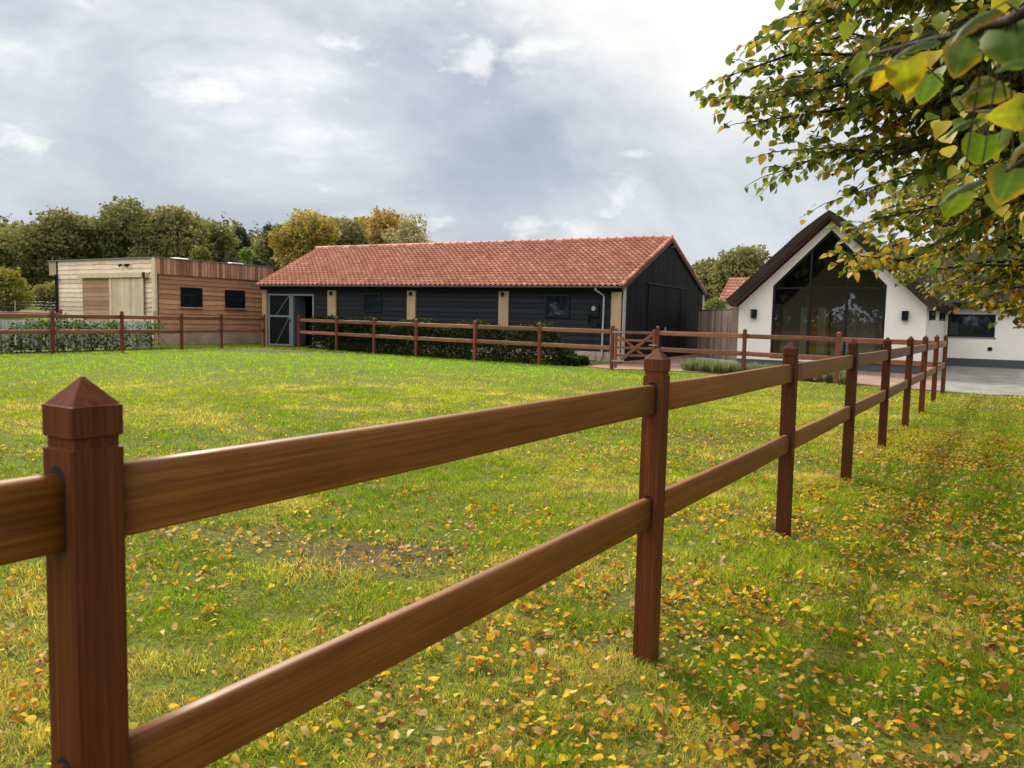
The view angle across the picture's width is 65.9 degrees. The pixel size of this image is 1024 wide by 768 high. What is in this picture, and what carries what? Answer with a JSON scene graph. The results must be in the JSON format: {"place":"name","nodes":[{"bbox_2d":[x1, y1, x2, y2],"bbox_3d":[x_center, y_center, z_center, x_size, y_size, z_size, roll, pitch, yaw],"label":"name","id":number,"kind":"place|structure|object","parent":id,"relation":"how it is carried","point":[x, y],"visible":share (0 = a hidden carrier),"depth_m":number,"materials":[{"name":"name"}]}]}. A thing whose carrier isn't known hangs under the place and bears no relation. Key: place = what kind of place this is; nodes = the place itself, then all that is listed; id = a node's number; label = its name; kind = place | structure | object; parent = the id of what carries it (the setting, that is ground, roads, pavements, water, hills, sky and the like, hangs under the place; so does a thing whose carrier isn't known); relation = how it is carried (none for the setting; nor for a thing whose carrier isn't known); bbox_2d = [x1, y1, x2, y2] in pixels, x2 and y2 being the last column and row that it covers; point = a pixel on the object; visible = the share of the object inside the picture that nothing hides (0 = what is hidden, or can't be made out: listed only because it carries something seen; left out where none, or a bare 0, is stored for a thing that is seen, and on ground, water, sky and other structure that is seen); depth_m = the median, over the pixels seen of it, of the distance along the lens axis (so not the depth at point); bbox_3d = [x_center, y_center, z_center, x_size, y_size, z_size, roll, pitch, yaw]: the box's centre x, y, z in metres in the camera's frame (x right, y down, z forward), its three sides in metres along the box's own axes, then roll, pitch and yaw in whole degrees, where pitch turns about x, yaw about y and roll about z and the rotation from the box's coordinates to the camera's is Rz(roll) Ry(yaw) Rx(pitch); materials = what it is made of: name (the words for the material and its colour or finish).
{"place":"outdoors","nodes":[
{"label":"outdoors","id":0,"kind":"place"},
{"bbox_2d":[0,302,1023,767],"bbox_3d":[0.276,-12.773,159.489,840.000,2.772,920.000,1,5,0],"label":"ground","id":1,"kind":"structure","parent":0,"point":[952,742],"depth_m":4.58,"materials":[{"name":"green plant"}]},
{"bbox_2d":[0,266,36,311],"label":"round bush","id":2,"kind":"object","parent":1,"relation":"on","point":[12,287],"visible":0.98,"depth_m":57.18,"materials":[{"name":"green plant"}]},
{"bbox_2d":[0,300,45,311],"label":"wire fence","id":3,"kind":"object","parent":1,"relation":"on","point":[21,307],"visible":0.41,"depth_m":56.95,"materials":[{"name":"metal"}]},
{"bbox_2d":[0,227,48,284],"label":"oak tree","id":4,"kind":"object","parent":1,"relation":"on","point":[5,260],"visible":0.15,"depth_m":89.80,"materials":[{"name":"green plant"}]},
{"bbox_2d":[0,309,62,344],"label":"post and rail fence","id":5,"kind":"object","parent":1,"relation":"on","point":[60,311],"visible":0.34,"depth_m":29.43,"materials":[{"name":"red wood"}]},
{"bbox_2d":[28,281,54,311],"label":"round bush","id":6,"kind":"object","parent":1,"relation":"on","point":[44,293],"visible":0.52,"depth_m":68.69,"materials":[{"name":"green plant"}]},
{"bbox_2d":[0,205,105,282],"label":"oak tree","id":7,"kind":"object","parent":1,"relation":"on","point":[58,236],"visible":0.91,"depth_m":87.00,"materials":[{"name":"green plant"}]},
{"bbox_2d":[0,318,150,350],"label":"board fence","id":8,"kind":"object","parent":1,"relation":"on","point":[3,326],"visible":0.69,"depth_m":27.10,"materials":[{"name":"green plant"}]},
{"bbox_2d":[0,313,165,352],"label":"laurel hedge","id":9,"kind":"object","parent":1,"relation":"on","point":[41,323],"visible":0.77,"depth_m":26.53,"materials":[{"name":"green plant"}]},
{"bbox_2d":[78,214,117,258],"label":"oak tree","id":10,"kind":"object","parent":1,"relation":"on","point":[91,218],"visible":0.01,"depth_m":101.80,"materials":[{"name":"green plant"}]},
{"bbox_2d":[81,195,155,258],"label":"oak tree","id":11,"kind":"object","parent":1,"relation":"on","point":[117,223],"visible":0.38,"depth_m":89.39,"materials":[{"name":"green plant"}]},
{"bbox_2d":[0,309,265,353],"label":"post and rail fence","id":12,"kind":"object","parent":1,"relation":"on","point":[52,316],"visible":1,"depth_m":27.10,"materials":[{"name":"red wood"}]},
{"bbox_2d":[0,209,286,303],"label":"undergrowth","id":13,"kind":"object","parent":1,"relation":"on","point":[227,221],"visible":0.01,"depth_m":112.97,"materials":[{"name":"green plant"}]},
{"bbox_2d":[153,311,157,347],"bbox_3d":[-13.789,-2.064,30.557,0.140,1.500,0.140,-1,5,-24],"label":"timber post","id":14,"kind":"object","parent":1,"relation":"on","point":[156,335],"visible":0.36,"depth_m":30.51,"materials":[{"name":"brown wood"}]},
{"bbox_2d":[48,257,276,343],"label":"timber shed","id":15,"kind":"structure","parent":1,"relation":"on","point":[148,286],"depth_m":34.82,"materials":[{"name":"wood"}]},
{"bbox_2d":[109,277,143,320],"bbox_3d":[-16.487,-3.272,33.800,2.372,2.540,0.060,4,5,31],"label":"sliding door","id":16,"kind":"structure","parent":15,"relation":"in","point":[126,295],"depth_m":33.74,"materials":[{"name":"beige wood"}]},
{"bbox_2d":[179,287,204,308],"bbox_3d":[-13.879,-3.732,34.269,0.100,0.898,1.162,4,6,33],"label":"window","id":17,"kind":"structure","parent":15,"relation":"in","point":[190,297],"depth_m":34.27,"materials":[{"name":"black glass"}]},
{"bbox_2d":[224,290,246,309],"bbox_3d":[-12.651,-3.851,36.146,0.100,0.867,1.176,4,6,33],"label":"window","id":18,"kind":"structure","parent":15,"relation":"in","point":[234,299],"depth_m":36.14,"materials":[{"name":"black glass"}]},
{"bbox_2d":[126,204,218,259],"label":"oak tree","id":19,"kind":"object","parent":1,"relation":"on","point":[176,231],"visible":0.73,"depth_m":87.01,"materials":[{"name":"green plant"}]},
{"bbox_2d":[188,245,212,260],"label":"birch tree","id":20,"kind":"object","parent":1,"relation":"on","point":[198,252],"visible":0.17,"depth_m":65.07,"materials":[{"name":"green plant"}]},
{"bbox_2d":[192,215,228,240],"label":"oak tree","id":21,"kind":"object","parent":1,"relation":"on","point":[204,220],"depth_m":102.62,"materials":[{"name":"green plant"}]},
{"bbox_2d":[195,219,252,263],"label":"oak tree","id":22,"kind":"object","parent":1,"relation":"on","point":[227,252],"visible":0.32,"depth_m":93.41,"materials":[{"name":"green plant"}]},
{"bbox_2d":[221,224,255,257],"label":"oak tree","id":23,"kind":"object","parent":1,"relation":"on","point":[232,232],"visible":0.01,"depth_m":106.19,"materials":[{"name":"green plant"}]},
{"bbox_2d":[232,225,253,261],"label":"pine tree","id":24,"kind":"object","parent":1,"relation":"on","point":[244,237],"visible":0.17,"depth_m":98.27,"materials":[{"name":"green plant"}]},
{"bbox_2d":[238,247,253,264],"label":"birch tree","id":25,"kind":"object","parent":1,"relation":"on","point":[245,254],"visible":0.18,"depth_m":61.22,"materials":[{"name":"green plant"}]},
{"bbox_2d":[251,223,271,265],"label":"pine tree","id":26,"kind":"object","parent":1,"relation":"on","point":[255,261],"visible":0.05,"depth_m":96.21,"materials":[{"name":"green plant"}]},
{"bbox_2d":[250,223,292,269],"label":"oak tree","id":27,"kind":"object","parent":1,"relation":"on","point":[264,252],"visible":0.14,"depth_m":89.60,"materials":[{"name":"green plant"}]},
{"bbox_2d":[267,208,341,268],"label":"oak tree","id":28,"kind":"object","parent":1,"relation":"on","point":[311,230],"visible":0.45,"depth_m":67.52,"materials":[{"name":"yellow plant"}]},
{"bbox_2d":[331,215,371,245],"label":"oak tree","id":29,"kind":"object","parent":1,"relation":"on","point":[352,234],"visible":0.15,"depth_m":72.21,"materials":[{"name":"green plant"}]},
{"bbox_2d":[354,215,372,237],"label":"oak tree","id":30,"kind":"object","parent":1,"relation":"on","point":[367,223],"visible":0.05,"depth_m":83.96,"materials":[{"name":"yellow plant"}]},
{"bbox_2d":[359,205,405,244],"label":"oak tree","id":31,"kind":"object","parent":1,"relation":"on","point":[380,223],"visible":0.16,"depth_m":76.03,"materials":[{"name":"yellow plant"}]},
{"bbox_2d":[381,211,437,243],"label":"ash tree","id":32,"kind":"object","parent":1,"relation":"on","point":[412,233],"visible":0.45,"depth_m":70.34,"materials":[{"name":"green plant"}]},
{"bbox_2d":[395,213,423,237],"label":"oak tree","id":33,"kind":"object","parent":1,"relation":"on","point":[401,218],"depth_m":86.73,"materials":[{"name":"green plant"}]},
{"bbox_2d":[307,315,589,365],"bbox_3d":[-3.092,-1.724,29.575,13.300,1.682,1.603,5,6,36],"label":"clipped hedge","id":34,"kind":"object","parent":1,"relation":"on","point":[567,357],"visible":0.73,"depth_m":28.48,"materials":[{"name":"green plant"}]},
{"bbox_2d":[297,315,614,369],"bbox_3d":[-3.049,-1.589,28.479,15.162,1.615,0.451,5,6,37],"label":"post and rail fence","id":35,"kind":"object","parent":1,"relation":"on","point":[474,327],"visible":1,"depth_m":27.15,"materials":[{"name":"red wood"}]},
{"bbox_2d":[612,328,656,367],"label":"field gate","id":36,"kind":"structure","parent":35,"relation":"attached to","point":[616,332],"depth_m":24.01,"materials":[{"name":"red wood"}]},
{"bbox_2d":[0,334,947,767],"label":"post and rail fence","id":37,"kind":"object","parent":1,"relation":"on","point":[82,506],"visible":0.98,"depth_m":1.72,"materials":[{"name":"red wood"}]},
{"bbox_2d":[250,235,706,361],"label":"barn","id":38,"kind":"structure","parent":1,"relation":"on","point":[640,283],"depth_m":32.47,"materials":[{"name":"red clay"},{"name":"black stained timber"},{"name":"oak timber"}]},
{"bbox_2d":[268,294,290,345],"bbox_3d":[-10.208,-2.824,34.712,1.231,2.270,0.122,3,5,23],"label":"door","id":39,"kind":"structure","parent":38,"relation":"in","point":[279,305],"depth_m":34.73,"materials":[{"name":"black metal"}]},
{"bbox_2d":[294,296,305,344],"bbox_3d":[-9.323,-2.772,34.741,0.039,2.140,0.564,5,6,39],"label":"door","id":40,"kind":"structure","parent":38,"relation":"in","point":[299,302],"depth_m":34.69,"materials":[{"name":"grey wood"}]},
{"bbox_2d":[362,292,381,311],"bbox_3d":[-5.812,-3.384,32.774,0.901,0.817,0.050,3,5,23],"label":"window","id":41,"kind":"structure","parent":38,"relation":"in","point":[371,302],"depth_m":32.78,"materials":[{"name":"black glass"}]},
{"bbox_2d":[545,294,569,317],"bbox_3d":[1.700,-2.926,29.596,0.985,0.884,0.050,3,5,23],"label":"window","id":42,"kind":"structure","parent":38,"relation":"in","point":[556,305],"depth_m":29.59,"materials":[{"name":"black glass"}]},
{"bbox_2d":[588,305,600,360],"bbox_3d":[2.933,-1.872,28.978,0.610,2.054,0.416,1,5,0],"label":"wall charger","id":43,"kind":"object","parent":38,"relation":"attached to","point":[594,310],"depth_m":28.95,"materials":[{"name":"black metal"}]},
{"bbox_2d":[646,285,681,355],"bbox_3d":[6.402,-2.567,32.806,0.125,2.880,4.296,4,5,29],"label":"sliding door","id":44,"kind":"structure","parent":38,"relation":"in","point":[664,303],"depth_m":32.78,"materials":[{"name":"wood"}]},
{"bbox_2d":[0,363,1023,767],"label":"fallen leaves","id":45,"kind":"object","parent":1,"relation":"on","point":[760,705],"visible":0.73,"depth_m":4.04,"materials":[{"name":"yellow plant"}]},
{"bbox_2d":[691,257,718,303],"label":"oak tree","id":46,"kind":"object","parent":1,"relation":"on","point":[706,262],"visible":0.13,"depth_m":64.05,"materials":[{"name":"green plant"}]},
{"bbox_2d":[704,297,727,309],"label":"round bush","id":47,"kind":"object","parent":1,"relation":"on","point":[715,304],"visible":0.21,"depth_m":45.53,"materials":[{"name":"green plant"}]},
{"bbox_2d":[694,243,771,302],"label":"oak tree","id":48,"kind":"object","parent":1,"relation":"on","point":[744,262],"visible":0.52,"depth_m":60.53,"materials":[{"name":"green plant"}]},
{"bbox_2d":[720,277,749,307],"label":"outbuilding","id":49,"kind":"structure","parent":1,"relation":"on","point":[735,285],"depth_m":50.42,"materials":[{"name":"tile"}]},
{"bbox_2d":[731,361,751,371],"bbox_3d":[6.809,-0.486,23.425,0.817,0.459,0.838,1,5,0],"label":"lavender plant","id":50,"kind":"object","parent":1,"relation":"on","point":[736,368],"visible":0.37,"depth_m":23.25,"materials":[{"name":"green plant"}]},
{"bbox_2d":[746,361,766,369],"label":"lavender plant","id":51,"kind":"object","parent":1,"relation":"on","point":[754,366],"visible":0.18,"depth_m":22.92,"materials":[{"name":"green plant"}]},
{"bbox_2d":[655,326,941,384],"bbox_3d":[7.382,-0.717,21.368,0.577,1.553,8.033,-3,7,-45],"label":"post and rail fence","id":52,"kind":"object","parent":1,"relation":"on","point":[838,339],"visible":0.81,"depth_m":21.81,"materials":[{"name":"red wood"}]},
{"bbox_2d":[813,373,833,382],"bbox_3d":[8.494,-0.276,21.476,0.811,0.460,0.804,1,5,0],"label":"lavender plant","id":53,"kind":"object","parent":1,"relation":"on","point":[826,378],"visible":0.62,"depth_m":21.31,"materials":[{"name":"green plant"}]},
{"bbox_2d":[829,370,845,383],"bbox_3d":[8.823,-0.231,21.041,0.809,0.460,0.785,1,5,0],"label":"lavender plant","id":54,"kind":"object","parent":1,"relation":"on","point":[842,376],"visible":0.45,"depth_m":20.87,"materials":[{"name":"green plant"}]},
{"bbox_2d":[690,0,1023,273],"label":"linden tree","id":55,"kind":"object","parent":1,"relation":"on","point":[822,93],"visible":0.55,"depth_m":4.90,"materials":[{"name":"green plant"}]},
{"bbox_2d":[726,210,1023,373],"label":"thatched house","id":56,"kind":"structure","parent":1,"relation":"on","point":[793,286],"depth_m":30.88,"materials":[{"name":"white paint"}]},
{"bbox_2d":[750,309,756,317],"bbox_3d":[8.896,-2.586,29.072,0.200,0.320,0.189,4,6,33],"label":"wall lamp","id":57,"kind":"object","parent":56,"relation":"attached to","point":[753,313],"visible":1,"depth_m":29.02,"materials":[{"name":"black metal"}]},
{"bbox_2d":[770,230,886,359],"bbox_3d":[11.105,-3.096,27.780,3.795,4.562,0.110,4,6,33],"label":"gable window","id":58,"kind":"structure","parent":56,"relation":"in","point":[850,250],"depth_m":27.93,"materials":[{"name":"black metal"}]},
{"bbox_2d":[901,311,908,320],"bbox_3d":[13.107,-2.276,26.341,0.200,0.320,0.189,4,6,33],"label":"wall lamp","id":59,"kind":"object","parent":56,"relation":"attached to","point":[905,314],"visible":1,"depth_m":26.29,"materials":[{"name":"black metal"}]},
{"bbox_2d":[929,311,935,319],"bbox_3d":[14.257,-2.321,26.778,0.189,0.320,0.200,4,6,33],"label":"wall lamp","id":60,"kind":"object","parent":56,"relation":"attached to","point":[932,315],"visible":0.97,"depth_m":26.72,"materials":[{"name":"black metal"}]},
{"bbox_2d":[939,312,945,320],"bbox_3d":[16.278,-2.547,29.869,0.189,0.320,0.200,4,6,33],"label":"wall lamp","id":61,"kind":"object","parent":56,"relation":"attached to","point":[942,316],"visible":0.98,"depth_m":29.80,"materials":[{"name":"black metal"}]},
{"bbox_2d":[947,314,995,338],"bbox_3d":[18.510,-2.329,31.847,1.776,0.952,0.100,4,6,33],"label":"window","id":62,"kind":"structure","parent":56,"relation":"in","point":[961,325],"depth_m":31.87,"materials":[{"name":"black glass"}]},
{"bbox_2d":[805,5,1023,328],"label":"linden tree","id":63,"kind":"object","parent":1,"relation":"on","point":[1009,274],"visible":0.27,"depth_m":8.03,"materials":[{"name":"green plant"}]},
{"bbox_2d":[839,0,1023,237],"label":"linden tree","id":64,"kind":"object","parent":1,"relation":"on","point":[999,43],"visible":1,"depth_m":1.11,"materials":[{"name":"green plant"}]},
{"bbox_2d":[0,0,1023,284],"label":"sky","id":65,"kind":"structure","parent":0,"point":[492,120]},
{"bbox_2d":[588,354,940,390],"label":"brick paving","id":66,"kind":"structure","parent":0,"point":[867,378],"depth_m":24.63,"materials":[{"name":"red ceramic"}]},
{"bbox_2d":[679,357,701,370],"bbox_3d":[5.553,-0.619,24.617,0.817,0.457,0.812,1,5,0],"label":"lavender plant","id":67,"kind":"object","parent":66,"relation":"on","point":[688,365],"visible":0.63,"depth_m":24.45,"materials":[{"name":"green plant"}]},
{"bbox_2d":[693,358,712,371],"bbox_3d":[5.895,-0.586,24.319,0.817,0.459,0.798,1,5,0],"label":"lavender plant","id":68,"kind":"object","parent":66,"relation":"on","point":[702,366],"visible":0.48,"depth_m":24.14,"materials":[{"name":"green plant"}]},
{"bbox_2d":[697,308,729,359],"bbox_3d":[8.674,-2.086,33.729,0.200,2.210,4.845,1,5,-3],"label":"board fence","id":69,"kind":"object","parent":66,"relation":"on","point":[713,320],"visible":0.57,"depth_m":33.68,"materials":[{"name":"wood"}]},
{"bbox_2d":[704,360,724,372],"bbox_3d":[6.207,-0.552,24.014,0.830,0.460,0.821,1,5,0],"label":"lavender plant","id":70,"kind":"object","parent":66,"relation":"on","point":[713,368],"visible":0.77,"depth_m":23.81,"materials":[{"name":"green plant"}]},
{"bbox_2d":[696,358,736,363],"bbox_3d":[7.858,-0.905,30.462,0.200,0.112,2.280,-1,5,-23],"label":"timber plank","id":71,"kind":"object","parent":66,"relation":"on","point":[715,360],"visible":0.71,"depth_m":30.33,"materials":[{"name":"grey wood"}]},
{"bbox_2d":[718,360,741,373],"bbox_3d":[6.485,-0.521,23.740,0.812,0.460,0.812,1,5,0],"label":"lavender plant","id":72,"kind":"object","parent":66,"relation":"on","point":[726,368],"visible":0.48,"depth_m":23.54,"materials":[{"name":"green plant"}]},
{"bbox_2d":[728,306,738,360],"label":"brick pier","id":73,"kind":"structure","parent":66,"relation":"on","point":[733,325],"depth_m":30.80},
{"bbox_2d":[936,366,1023,396],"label":"driveway","id":74,"kind":"structure","parent":0,"point":[985,381],"depth_m":23.14,"materials":[{"name":"grey concrete"}]}
]}

